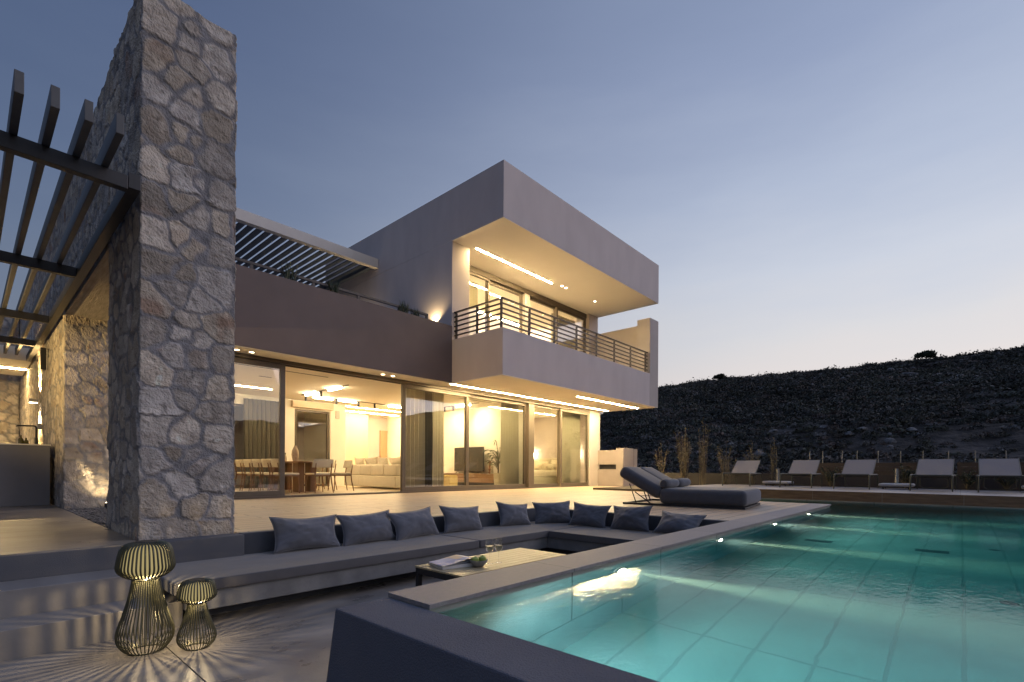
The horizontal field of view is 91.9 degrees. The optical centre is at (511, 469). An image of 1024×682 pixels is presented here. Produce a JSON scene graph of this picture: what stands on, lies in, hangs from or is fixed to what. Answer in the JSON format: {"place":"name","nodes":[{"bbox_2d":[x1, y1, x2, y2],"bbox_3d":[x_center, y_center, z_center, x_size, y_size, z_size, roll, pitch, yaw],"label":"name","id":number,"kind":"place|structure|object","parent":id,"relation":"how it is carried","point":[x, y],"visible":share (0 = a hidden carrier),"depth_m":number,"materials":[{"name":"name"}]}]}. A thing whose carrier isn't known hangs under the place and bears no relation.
{"place":"outdoors","nodes":[
{"label":"outdoors","id":0,"kind":"place"},
{"bbox_2d":[0,504,134,556],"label":"side terrace","id":1,"kind":"structure","parent":0,"point":[27,530],"depth_m":4.50,"materials":[{"name":"concrete"}]},
{"bbox_2d":[0,425,50,506],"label":"kitchen counter","id":2,"kind":"object","parent":1,"relation":"on","point":[24,474],"visible":0.99,"depth_m":7.54,"materials":[{"name":"dark grey paint"}]},
{"bbox_2d":[0,0,237,540],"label":"stone wall","id":3,"kind":"structure","parent":1,"relation":"on","point":[131,388],"depth_m":4.42,"materials":[{"name":"stone"}]},
{"bbox_2d":[40,347,45,369],"bbox_3d":[-7.983,-1.881,8.440,0.080,0.370,0.070,0,0,42],"label":"wall lamp","id":4,"kind":"object","parent":3,"relation":"attached to","point":[42,358],"depth_m":8.41,"materials":[{"name":"grey metal"}]},
{"bbox_2d":[0,69,140,375],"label":"garden pergola","id":5,"kind":"object","parent":3,"relation":"attached to","point":[18,358],"visible":1,"depth_m":4.27,"materials":[{"name":"grey metal"}]},
{"bbox_2d":[64,507,107,527],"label":"gravel","id":6,"kind":"structure","parent":0,"point":[96,515],"depth_m":6.41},
{"bbox_2d":[0,575,444,681],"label":"patio floor","id":7,"kind":"structure","parent":0,"point":[288,641],"depth_m":3.00,"materials":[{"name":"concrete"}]},
{"bbox_2d":[0,546,182,661],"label":"garden steps","id":8,"kind":"structure","parent":7,"relation":"on","point":[55,601],"depth_m":3.29,"materials":[{"name":"concrete"}]},
{"bbox_2d":[114,540,175,655],"bbox_3d":[-2.257,0.779,3.055,0.305,0.676,0.306,0,0,42],"label":"lantern","id":9,"kind":"object","parent":7,"relation":"on","point":[136,562],"visible":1,"depth_m":2.98,"materials":[{"name":"black metal"}]},
{"bbox_2d":[176,578,216,650],"bbox_3d":[-1.980,0.904,3.116,0.221,0.428,0.221,0,0,42],"label":"lantern","id":10,"kind":"object","parent":7,"relation":"on","point":[195,592],"visible":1,"depth_m":3.06,"materials":[{"name":"black metal"}]},
{"bbox_2d":[159,533,610,614],"bbox_3d":[-0.223,0.866,4.995,2.923,0.526,5.211,0,0,42],"label":"sunken bench","id":11,"kind":"object","parent":7,"relation":"on","point":[196,548],"visible":0.29,"depth_m":4.30,"materials":[{"name":"concrete"}]},
{"bbox_2d":[239,520,395,554],"bbox_3d":[-1.782,0.728,5.346,0.106,0.280,2.137,0,0,42],"label":"back cushion","id":12,"kind":"object","parent":11,"relation":"on","point":[262,541],"visible":0.2,"depth_m":4.65,"materials":[{"name":"grey fabric"}]},
{"bbox_2d":[160,534,478,595],"bbox_3d":[-1.657,0.824,4.724,0.900,0.087,2.880,0,0,42],"label":"seat cushion","id":13,"kind":"object","parent":11,"relation":"on","point":[236,571],"visible":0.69,"depth_m":4.28,"materials":[{"name":"fabric"}]},
{"bbox_2d":[269,514,340,553],"bbox_3d":[-2.001,0.619,4.828,0.228,0.354,0.691,0,0,42],"label":"throw pillow","id":14,"kind":"object","parent":13,"relation":"on","point":[290,534],"visible":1,"depth_m":4.72,"materials":[{"name":"fabric"}]},
{"bbox_2d":[335,510,395,545],"bbox_3d":[-1.546,0.628,5.303,0.232,0.346,0.698,0,0,42],"label":"throw pillow","id":15,"kind":"object","parent":13,"relation":"on","point":[357,529],"visible":0.99,"depth_m":5.20,"materials":[{"name":"fabric"}]},
{"bbox_2d":[386,507,439,540],"bbox_3d":[-1.138,0.629,5.737,0.214,0.357,0.695,0,0,34],"label":"throw pillow","id":16,"kind":"object","parent":13,"relation":"on","point":[412,524],"visible":0.99,"depth_m":5.64,"materials":[{"name":"fabric"}]},
{"bbox_2d":[432,508,535,531],"bbox_3d":[-0.283,0.736,7.002,0.106,0.280,2.310,0,0,42],"label":"back cushion","id":17,"kind":"object","parent":11,"relation":"on","point":[489,518],"visible":0.06,"depth_m":6.88,"materials":[{"name":"grey fabric"}]},
{"bbox_2d":[437,521,585,547],"bbox_3d":[0.058,0.834,6.619,0.900,0.087,2.210,0,0,42],"label":"seat cushion","id":18,"kind":"object","parent":11,"relation":"on","point":[506,534],"visible":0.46,"depth_m":6.19,"materials":[{"name":"fabric"}]},
{"bbox_2d":[439,505,482,532],"bbox_3d":[-0.639,0.631,6.318,0.213,0.371,0.701,0,0,42],"label":"throw pillow","id":19,"kind":"object","parent":18,"relation":"on","point":[461,518],"visible":0.99,"depth_m":6.21,"materials":[{"name":"fabric"}]},
{"bbox_2d":[495,501,530,525],"bbox_3d":[0.026,0.635,7.022,0.619,0.376,0.216,0,0,-41],"label":"throw pillow","id":20,"kind":"object","parent":18,"relation":"on","point":[509,514],"visible":0.96,"depth_m":6.91,"materials":[{"name":"fabric"}]},
{"bbox_2d":[532,501,570,523],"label":"throw pillow","id":21,"kind":"object","parent":18,"relation":"on","point":[552,512],"visible":0.97,"depth_m":7.27,"materials":[{"name":"fabric"}]},
{"bbox_2d":[549,526,667,544],"bbox_3d":[1.498,0.842,6.128,1.875,0.087,1.006,0,0,42],"label":"seat cushion","id":22,"kind":"object","parent":11,"relation":"on","point":[607,535],"visible":0.46,"depth_m":6.14,"materials":[{"name":"fabric"}]},
{"bbox_2d":[568,502,610,527],"bbox_3d":[1.081,0.644,6.935,0.586,0.350,0.230,0,0,42],"label":"throw pillow","id":23,"kind":"object","parent":22,"relation":"on","point":[590,515],"visible":1,"depth_m":6.86,"materials":[{"name":"fabric"}]},
{"bbox_2d":[610,505,652,531],"bbox_3d":[1.562,0.644,6.541,0.602,0.356,0.207,0,0,42],"label":"throw pillow","id":24,"kind":"object","parent":22,"relation":"on","point":[632,518],"visible":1,"depth_m":6.46,"materials":[{"name":"fabric"}]},
{"bbox_2d":[652,510,706,532],"bbox_3d":[2.061,0.664,6.118,0.265,0.266,0.589,0,0,-43],"label":"throw pillow","id":25,"kind":"object","parent":22,"relation":"on","point":[669,522],"visible":0.83,"depth_m":6.05,"materials":[{"name":"fabric"}]},
{"bbox_2d":[569,509,727,530],"bbox_3d":[1.536,0.747,6.848,2.785,0.280,0.098,0,0,42],"label":"back cushion","id":26,"kind":"object","parent":11,"relation":"on","point":[653,521],"visible":0.1,"depth_m":6.50,"materials":[{"name":"grey fabric"}]},
{"bbox_2d":[415,548,565,585],"bbox_3d":[-0.149,0.974,4.492,0.595,0.309,1.350,0,0,42],"label":"coffee table","id":27,"kind":"object","parent":7,"relation":"on","point":[513,557],"visible":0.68,"depth_m":4.27,"materials":[{"name":"wood"},{"name":"charcoal metal"}]},
{"bbox_2d":[429,562,472,569],"bbox_3d":[-0.485,0.802,4.224,0.360,0.028,0.260,0,0,-34],"label":"magazine","id":28,"kind":"object","parent":27,"relation":"on","point":[465,564],"visible":0.5,"depth_m":4.11,"materials":[{"name":"paper"}]},
{"bbox_2d":[429,555,471,566],"bbox_3d":[-0.484,0.766,4.215,0.370,0.050,0.250,0,0,-36],"label":"magazine","id":29,"kind":"object","parent":28,"relation":"on","point":[453,560],"visible":0.91,"depth_m":4.17,"materials":[{"name":"paper"}]},
{"bbox_2d":[469,558,487,566],"bbox_3d":[-0.280,0.787,4.167,0.160,0.060,0.160,0,0,42],"label":"fruit bowl","id":30,"kind":"object","parent":27,"relation":"on","point":[478,563],"visible":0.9,"depth_m":4.11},
{"bbox_2d":[326,598,658,681],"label":"wall","id":31,"kind":"structure","parent":7,"relation":"on","point":[386,640],"depth_m":1.81,"materials":[{"name":"concrete"}]},
{"bbox_2d":[0,0,1023,414],"label":"sky","id":32,"kind":"structure","parent":0,"point":[810,185],"materials":[{"name":"blue"}]},
{"bbox_2d":[233,486,809,532],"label":"terrace deck","id":33,"kind":"structure","parent":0,"point":[249,515],"depth_m":8.58,"materials":[{"name":"beige wood"}]},
{"bbox_2d":[233,160,658,499],"bbox_3d":[-3.661,-3.226,15.399,10.480,7.850,14.500,0,0,42],"label":"villa","id":34,"kind":"object","parent":33,"relation":"on","point":[527,254],"visible":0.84,"depth_m":13.42,"materials":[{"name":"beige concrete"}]},
{"bbox_2d":[234,459,260,490],"bbox_3d":[-7.059,0.150,13.215,0.510,0.813,0.546,0,0,42],"label":"dining chair","id":35,"kind":"object","parent":34,"relation":"on","point":[239,462],"visible":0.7,"depth_m":12.97,"materials":[{"name":"beige fabric"}]},
{"bbox_2d":[242,459,270,490],"bbox_3d":[-6.614,0.153,12.812,0.510,0.813,0.546,0,0,42],"label":"dining chair","id":36,"kind":"object","parent":34,"relation":"on","point":[247,462],"visible":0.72,"depth_m":12.60,"materials":[{"name":"beige fabric"}]},
{"bbox_2d":[233,357,284,497],"bbox_3d":[-5.470,-0.799,9.168,0.070,2.665,2.490,0,0,42],"label":"sliding door","id":37,"kind":"structure","parent":34,"relation":"in","point":[281,468],"depth_m":10.00,"materials":[{"name":"beige metal"}]},
{"bbox_2d":[244,398,278,487],"bbox_3d":[-7.365,-0.747,14.585,0.165,2.590,1.048,0,0,42],"label":"curtain","id":38,"kind":"object","parent":34,"relation":"hanging from","point":[261,429],"visible":0.76,"depth_m":14.53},
{"bbox_2d":[250,459,277,490],"bbox_3d":[-6.184,0.155,12.423,0.510,0.813,0.546,0,0,42],"label":"dining chair","id":39,"kind":"object","parent":34,"relation":"on","point":[256,462],"visible":0.73,"depth_m":12.23,"materials":[{"name":"beige fabric"}]},
{"bbox_2d":[260,459,289,491],"bbox_3d":[-5.769,0.158,12.047,0.510,0.813,0.546,0,0,42],"label":"dining chair","id":40,"kind":"object","parent":34,"relation":"on","point":[265,462],"visible":0.73,"depth_m":11.84,"materials":[{"name":"beige fabric"}]},
{"bbox_2d":[269,459,299,492],"bbox_3d":[-5.361,0.160,11.678,0.510,0.813,0.546,0,0,42],"label":"dining chair","id":41,"kind":"object","parent":34,"relation":"on","point":[274,462],"visible":0.73,"depth_m":11.61,"materials":[{"name":"beige fabric"}]},
{"bbox_2d":[280,259,299,280],"bbox_3d":[-4.380,-3.887,9.781,0.209,0.524,0.488,0,0,42],"label":"parapet plant","id":42,"kind":"object","parent":34,"relation":"on","point":[287,274],"visible":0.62,"depth_m":9.75,"materials":[{"name":"green plant"}]},
{"bbox_2d":[270,461,315,491],"bbox_3d":[-5.825,0.182,13.118,2.640,0.766,1.060,0,0,42],"label":"dining table","id":43,"kind":"object","parent":34,"relation":"on","point":[294,466],"visible":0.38,"depth_m":12.70,"materials":[{"name":"brown wood"}]},
{"bbox_2d":[291,445,298,460],"bbox_3d":[-5.616,-0.409,12.838,0.180,0.415,0.180,0,0,42],"label":"vase","id":44,"kind":"object","parent":43,"relation":"on","point":[295,453],"visible":0.93,"depth_m":12.78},
{"bbox_2d":[235,207,377,289],"bbox_3d":[-7.355,-4.522,14.497,4.500,3.580,4.995,0,0,42],"label":"roof pergola","id":45,"kind":"object","parent":34,"relation":"on","point":[251,221],"visible":0.3,"depth_m":14.04,"materials":[{"name":"white paint"}]},
{"bbox_2d":[295,409,328,485],"bbox_3d":[-6.478,-0.677,16.013,0.070,2.440,1.150,0,0,42],"label":"door frame","id":46,"kind":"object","parent":34,"relation":"in","point":[296,410],"depth_m":16.37,"materials":[{"name":"beige metal"}]},
{"bbox_2d":[305,459,333,492],"bbox_3d":[-4.691,0.164,12.066,0.546,0.813,0.510,0,0,42],"label":"dining chair","id":47,"kind":"object","parent":34,"relation":"on","point":[322,463],"visible":1,"depth_m":11.91,"materials":[{"name":"beige fabric"}]},
{"bbox_2d":[316,460,336,489],"bbox_3d":[-5.157,0.161,13.603,0.510,0.813,0.546,0,0,42],"label":"dining chair","id":48,"kind":"object","parent":34,"relation":"on","point":[334,464],"visible":0.34,"depth_m":13.60,"materials":[{"name":"beige fabric"}]},
{"bbox_2d":[325,278,339,292],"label":"parapet plant","id":49,"kind":"object","parent":34,"relation":"on","point":[336,289],"visible":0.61,"depth_m":10.45,"materials":[{"name":"green plant"}]},
{"bbox_2d":[328,460,353,490],"bbox_3d":[-4.521,0.165,13.107,0.546,0.813,0.510,0,0,-39],"label":"dining chair","id":50,"kind":"object","parent":34,"relation":"on","point":[348,464],"visible":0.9,"depth_m":13.07,"materials":[{"name":"beige fabric"}]},
{"bbox_2d":[344,464,400,487],"bbox_3d":[-4.014,0.192,15.425,2.850,0.670,1.050,0,0,42],"label":"sofa","id":51,"kind":"object","parent":34,"relation":"on","point":[387,475],"visible":0.69,"depth_m":14.80,"materials":[{"name":"beige fabric"}]},
{"bbox_2d":[355,457,365,464],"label":"sofa pillow","id":52,"kind":"object","parent":51,"relation":"on","point":[359,461],"visible":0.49,"depth_m":15.77,"materials":[{"name":"beige fabric"}]},
{"bbox_2d":[364,457,377,464],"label":"sofa pillow","id":53,"kind":"object","parent":51,"relation":"on","point":[371,461],"visible":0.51,"depth_m":15.32,"materials":[{"name":"beige fabric"}]},
{"bbox_2d":[377,456,388,464],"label":"sofa pillow","id":54,"kind":"object","parent":51,"relation":"on","point":[382,461],"visible":0.52,"depth_m":14.93,"materials":[{"name":"beige fabric"}]},
{"bbox_2d":[388,456,400,464],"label":"sofa pillow","id":55,"kind":"object","parent":51,"relation":"on","point":[397,460],"visible":0.33,"depth_m":14.46,"materials":[{"name":"beige fabric"}]},
{"bbox_2d":[380,430,387,457],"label":"door","id":56,"kind":"structure","parent":34,"relation":"in","point":[383,434],"depth_m":20.91,"materials":[{"name":"brown wood"}]},
{"bbox_2d":[302,385,476,411],"bbox_3d":[-3.608,-2.077,15.214,2.783,0.170,4.577,0,0,42],"label":"track light","id":57,"kind":"object","parent":34,"relation":"attached to","point":[325,398],"visible":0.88,"depth_m":15.23,"materials":[{"name":"grey metal"}]},
{"bbox_2d":[397,301,408,312],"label":"parapet plant","id":58,"kind":"object","parent":34,"relation":"on","point":[404,308],"visible":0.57,"depth_m":11.77,"materials":[{"name":"green plant"}]},
{"bbox_2d":[405,388,424,486],"bbox_3d":[-2.570,-0.787,12.985,0.099,2.725,0.663,0,0,42],"label":"curtain","id":59,"kind":"object","parent":34,"relation":"hanging from","point":[415,444],"visible":0.76,"depth_m":13.04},
{"bbox_2d":[425,391,432,485],"bbox_3d":[-2.293,-0.786,13.376,0.151,2.725,0.488,0,0,42],"label":"curtain","id":60,"kind":"object","parent":34,"relation":"hanging from","point":[428,441],"visible":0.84,"depth_m":13.40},
{"bbox_2d":[400,383,468,491],"bbox_3d":[-1.974,-0.779,13.031,0.070,2.665,2.230,0,0,42],"label":"sliding door","id":61,"kind":"structure","parent":34,"relation":"in","point":[403,386],"depth_m":12.75,"materials":[{"name":"beige metal"}]},
{"bbox_2d":[432,392,443,485],"bbox_3d":[-2.029,-0.783,13.579,0.058,2.726,0.393,0,0,42],"label":"curtain","id":62,"kind":"object","parent":34,"relation":"hanging from","point":[438,437],"visible":0.89,"depth_m":13.61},
{"bbox_2d":[444,475,457,485],"bbox_3d":[-1.958,0.383,15.471,0.400,0.410,0.400,0,0,34],"label":"pouf","id":63,"kind":"object","parent":34,"relation":"on","point":[450,480],"visible":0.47,"depth_m":15.29,"materials":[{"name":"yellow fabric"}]},
{"bbox_2d":[444,473,493,485],"bbox_3d":[-1.436,0.366,17.157,3.050,0.448,0.540,0,0,42],"label":"tv console","id":64,"kind":"object","parent":34,"relation":"on","point":[480,479],"visible":0.54,"depth_m":16.62,"materials":[{"name":"brown wood"}]},
{"bbox_2d":[454,447,483,472],"bbox_3d":[-1.518,-0.315,17.383,1.500,0.918,0.273,0,0,42],"label":"television","id":65,"kind":"object","parent":64,"relation":"on","point":[476,458],"visible":0.93,"depth_m":17.27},
{"bbox_2d":[469,280,477,334],"bbox_3d":[-1.524,-4.169,14.461,0.165,2.880,1.352,0,0,42],"label":"curtain","id":66,"kind":"object","parent":34,"relation":"hanging from","point":[473,293],"visible":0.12,"depth_m":14.82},
{"bbox_2d":[469,271,489,330],"bbox_3d":[-1.205,-4.182,14.173,0.070,2.930,1.550,0,0,42],"label":"balcony door","id":67,"kind":"structure","parent":34,"relation":"in","point":[470,273],"depth_m":14.68,"materials":[{"name":"beige metal"}]},
{"bbox_2d":[482,440,499,484],"bbox_3d":[-0.467,-0.182,16.021,1.065,1.555,1.374,0,0,42],"label":"potted palm","id":68,"kind":"object","parent":34,"relation":"on","point":[497,478],"visible":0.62,"depth_m":15.94,"materials":[{"name":"plant"}]},
{"bbox_2d":[464,394,525,488],"bbox_3d":[-0.447,-0.770,14.838,0.070,2.665,2.600,0,0,42],"label":"sliding door","id":69,"kind":"structure","parent":34,"relation":"in","point":[470,396],"depth_m":15.16,"materials":[{"name":"beige metal"}]},
{"bbox_2d":[485,281,522,332],"bbox_3d":[-0.237,-4.176,15.361,0.070,2.930,1.630,0,0,42],"label":"balcony door","id":70,"kind":"structure","parent":34,"relation":"in","point":[496,285],"depth_m":15.39,"materials":[{"name":"beige metal"}]},
{"bbox_2d":[500,403,518,484],"bbox_3d":[-0.060,-0.773,15.725,0.161,2.725,0.750,0,0,42],"label":"curtain","id":71,"kind":"object","parent":34,"relation":"hanging from","point":[509,460],"visible":0.84,"depth_m":15.66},
{"bbox_2d":[530,297,554,318],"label":"balcony door","id":72,"kind":"structure","parent":34,"relation":"in","point":[532,299],"depth_m":16.80,"materials":[{"name":"beige metal"}]},
{"bbox_2d":[534,458,556,483],"bbox_3d":[0.770,0.049,19.057,2.130,1.010,2.595,0,0,42],"label":"bed","id":73,"kind":"object","parent":34,"relation":"on","point":[545,477],"visible":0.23,"depth_m":18.34,"materials":[{"name":"beige fabric"}]},
{"bbox_2d":[534,405,558,486],"bbox_3d":[1.118,-0.761,16.568,0.070,2.665,1.535,0,0,42],"label":"sliding door","id":74,"kind":"structure","parent":34,"relation":"in","point":[537,406],"depth_m":17.07,"materials":[{"name":"beige metal"}]},
{"bbox_2d":[551,313,574,349],"bbox_3d":[1.889,-4.149,18.233,0.165,2.880,1.350,0,0,42],"label":"curtain","id":75,"kind":"object","parent":34,"relation":"hanging from","point":[565,332],"visible":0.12,"depth_m":18.28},
{"bbox_2d":[555,307,585,352],"bbox_3d":[2.118,-4.163,17.845,0.070,2.930,1.815,0,0,42],"label":"balcony door","id":76,"kind":"structure","parent":34,"relation":"in","point":[557,309],"depth_m":17.76,"materials":[{"name":"beige metal"}]},
{"bbox_2d":[562,412,579,482],"bbox_3d":[2.159,-0.760,18.180,0.165,2.725,1.157,0,0,42],"label":"curtain","id":77,"kind":"object","parent":34,"relation":"hanging from","point":[570,447],"visible":0.85,"depth_m":18.14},
{"bbox_2d":[559,408,588,485],"bbox_3d":[2.221,-0.755,17.667,0.070,2.665,1.735,0,0,42],"label":"sliding door","id":78,"kind":"structure","parent":34,"relation":"in","point":[560,410],"depth_m":17.47,"materials":[{"name":"beige metal"}]},
{"bbox_2d":[598,448,636,485],"bbox_3d":[3.896,-0.028,18.747,1.300,1.500,1.070,0,0,42],"label":"outdoor fireplace","id":79,"kind":"structure","parent":33,"relation":"on","point":[612,463],"depth_m":18.31,"materials":[{"name":"beige concrete"}]},
{"bbox_2d":[620,467,760,509],"bbox_3d":[3.138,0.287,8.744,2.081,0.655,1.440,0,0,35],"label":"daybed","id":80,"kind":"object","parent":33,"relation":"on","point":[664,488],"visible":1,"depth_m":8.27,"materials":[{"name":"grey fabric"}]},
{"bbox_2d":[593,486,643,491],"bbox_3d":[4.500,0.746,15.270,2.590,0.360,3.290,0,0,42],"label":"planting bed","id":81,"kind":"object","parent":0,"point":[627,488],"visible":0.07,"depth_m":14.51,"materials":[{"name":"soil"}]},
{"bbox_2d":[654,447,669,473],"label":"bare shrub","id":82,"kind":"object","parent":81,"relation":"on","point":[658,465],"visible":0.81,"depth_m":15.86,"materials":[{"name":"brown plant"}]},
{"bbox_2d":[675,427,692,477],"bbox_3d":[5.327,-0.394,15.332,0.624,1.851,0.541,0,0,-21],"label":"bare shrub","id":83,"kind":"object","parent":81,"relation":"on","point":[684,463],"visible":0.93,"depth_m":15.38,"materials":[{"name":"brown plant"}]},
{"bbox_2d":[697,421,708,484],"bbox_3d":[5.784,-0.523,15.007,0.449,2.115,0.473,0,0,-8],"label":"bare shrub","id":84,"kind":"object","parent":81,"relation":"on","point":[703,473],"visible":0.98,"depth_m":14.98,"materials":[{"name":"brown plant"}]},
{"bbox_2d":[600,350,1023,472],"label":"hillside","id":85,"kind":"structure","parent":0,"point":[979,445],"depth_m":36.70,"materials":[{"name":"plant"}]},
{"bbox_2d":[600,345,1023,475],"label":"hill scrub","id":86,"kind":"object","parent":85,"relation":"on","point":[868,404],"visible":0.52,"depth_m":49.36,"materials":[{"name":"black plant"}]},
{"bbox_2d":[618,349,1019,457],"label":"rock outcrops","id":87,"kind":"object","parent":85,"relation":"on","point":[849,434],"visible":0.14,"depth_m":39.21,"materials":[{"name":"stone"}]},
{"bbox_2d":[914,349,936,358],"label":"ridge tree","id":88,"kind":"object","parent":85,"relation":"on","point":[931,353],"visible":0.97,"depth_m":72.55,"materials":[{"name":"green plant"}]},
{"bbox_2d":[691,484,1023,496],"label":"raised terrace","id":89,"kind":"structure","parent":0,"point":[923,491],"depth_m":11.28,"materials":[{"name":"concrete"}]},
{"bbox_2d":[716,441,736,484],"bbox_3d":[6.458,-0.165,15.089,0.675,1.408,0.582,0,0,42],"label":"bare shrub","id":90,"kind":"object","parent":89,"relation":"on","point":[726,478],"visible":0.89,"depth_m":15.07,"materials":[{"name":"brown plant"}]},
{"bbox_2d":[722,460,761,485],"bbox_3d":[6.409,0.094,13.762,0.709,0.714,1.596,0,0,37],"label":"sun lounger","id":91,"kind":"object","parent":89,"relation":"on","point":[749,467],"visible":0.99,"depth_m":13.98,"materials":[{"name":"fabric"}]},
{"bbox_2d":[744,447,762,484],"bbox_3d":[7.073,-0.163,14.578,0.650,1.409,0.517,0,0,-9],"label":"bare shrub","id":92,"kind":"object","parent":89,"relation":"on","point":[753,459],"visible":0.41,"depth_m":14.57,"materials":[{"name":"brown plant"}]},
{"bbox_2d":[767,440,777,485],"bbox_3d":[7.485,-0.189,14.202,0.351,1.467,0.467,0,0,42],"label":"bare shrub","id":93,"kind":"object","parent":89,"relation":"on","point":[773,471],"visible":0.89,"depth_m":14.17,"materials":[{"name":"brown plant"}]},
{"bbox_2d":[762,468,793,485],"bbox_3d":[7.480,0.220,13.932,0.660,0.488,0.660,0,0,42],"label":"umbrella base","id":94,"kind":"object","parent":89,"relation":"on","point":[777,481],"visible":0.99,"depth_m":13.85,"materials":[{"name":"metal"}]},
{"bbox_2d":[779,460,821,487],"bbox_3d":[7.464,0.100,12.780,0.709,0.714,1.596,0,0,40],"label":"sun lounger","id":95,"kind":"object","parent":89,"relation":"on","point":[803,467],"visible":1,"depth_m":12.99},
{"bbox_2d":[820,467,839,486],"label":"green bush","id":96,"kind":"object","parent":89,"relation":"on","point":[829,479],"visible":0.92,"depth_m":13.43,"materials":[{"name":"green plant"}]},
{"bbox_2d":[664,473,1023,490],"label":"garden wall","id":97,"kind":"structure","parent":89,"relation":"on","point":[713,478],"depth_m":13.30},
{"bbox_2d":[817,462,1023,475],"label":"board fence","id":98,"kind":"object","parent":97,"relation":"on","point":[883,468],"visible":0.2,"depth_m":12.74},
{"bbox_2d":[833,459,878,489],"bbox_3d":[8.319,0.105,11.966,0.709,0.714,1.596,0,0,42],"label":"sun lounger","id":99,"kind":"object","parent":89,"relation":"on","point":[859,467],"visible":0.99,"depth_m":12.19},
{"bbox_2d":[759,489,1023,507],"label":"raised terrace edge","id":100,"kind":"object","parent":89,"relation":"attached to","point":[982,501],"depth_m":9.79,"materials":[{"name":"grey wood"}]},
{"bbox_2d":[878,469,914,489],"bbox_3d":[9.255,0.230,11.921,0.660,0.488,0.660,0,0,42],"label":"umbrella base","id":101,"kind":"object","parent":89,"relation":"on","point":[896,483],"visible":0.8,"depth_m":11.87,"materials":[{"name":"metal"}]},
{"bbox_2d":[892,464,915,488],"bbox_3d":[9.826,0.160,12.360,0.450,0.649,0.475,0,0,10],"label":"green bush","id":102,"kind":"object","parent":89,"relation":"on","point":[905,476],"visible":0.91,"depth_m":12.36,"materials":[{"name":"green plant"}]},
{"bbox_2d":[909,459,956,491],"bbox_3d":[9.338,0.111,10.976,0.709,0.714,1.596,0,0,44],"label":"sun lounger","id":103,"kind":"object","parent":89,"relation":"on","point":[935,467],"visible":1,"depth_m":11.19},
{"bbox_2d":[956,469,981,489],"bbox_3d":[10.695,0.234,11.571,0.427,0.513,0.464,0,0,4],"label":"green bush","id":104,"kind":"object","parent":89,"relation":"on","point":[968,476],"visible":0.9,"depth_m":11.59,"materials":[{"name":"green plant"}]},
{"bbox_2d":[976,458,1023,492],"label":"sun lounger","id":105,"kind":"object","parent":89,"relation":"on","point":[999,468],"visible":1,"depth_m":10.51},
{"bbox_2d":[994,477,1021,490],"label":"green bush","id":106,"kind":"object","parent":89,"relation":"on","point":[1005,485],"visible":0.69,"depth_m":11.15,"materials":[{"name":"green plant"}]},
{"bbox_3d":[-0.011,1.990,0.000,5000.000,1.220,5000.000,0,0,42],"label":"ground","id":107,"kind":"structure","parent":0,"visible":0},
{"bbox_2d":[387,498,1005,612],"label":"pool coping","id":108,"kind":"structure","parent":107,"relation":"in","point":[442,596],"depth_m":3.06,"materials":[{"name":"tile"}]},
{"bbox_2d":[439,499,1023,681],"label":"water","id":109,"kind":"structure","parent":108,"relation":"in","point":[851,592],"depth_m":2.40,"materials":[{"name":"liquid"}]},
{"bbox_2d":[761,498,1023,508],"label":"channel lip","id":110,"kind":"object","parent":108,"relation":"attached to","point":[897,503],"depth_m":9.78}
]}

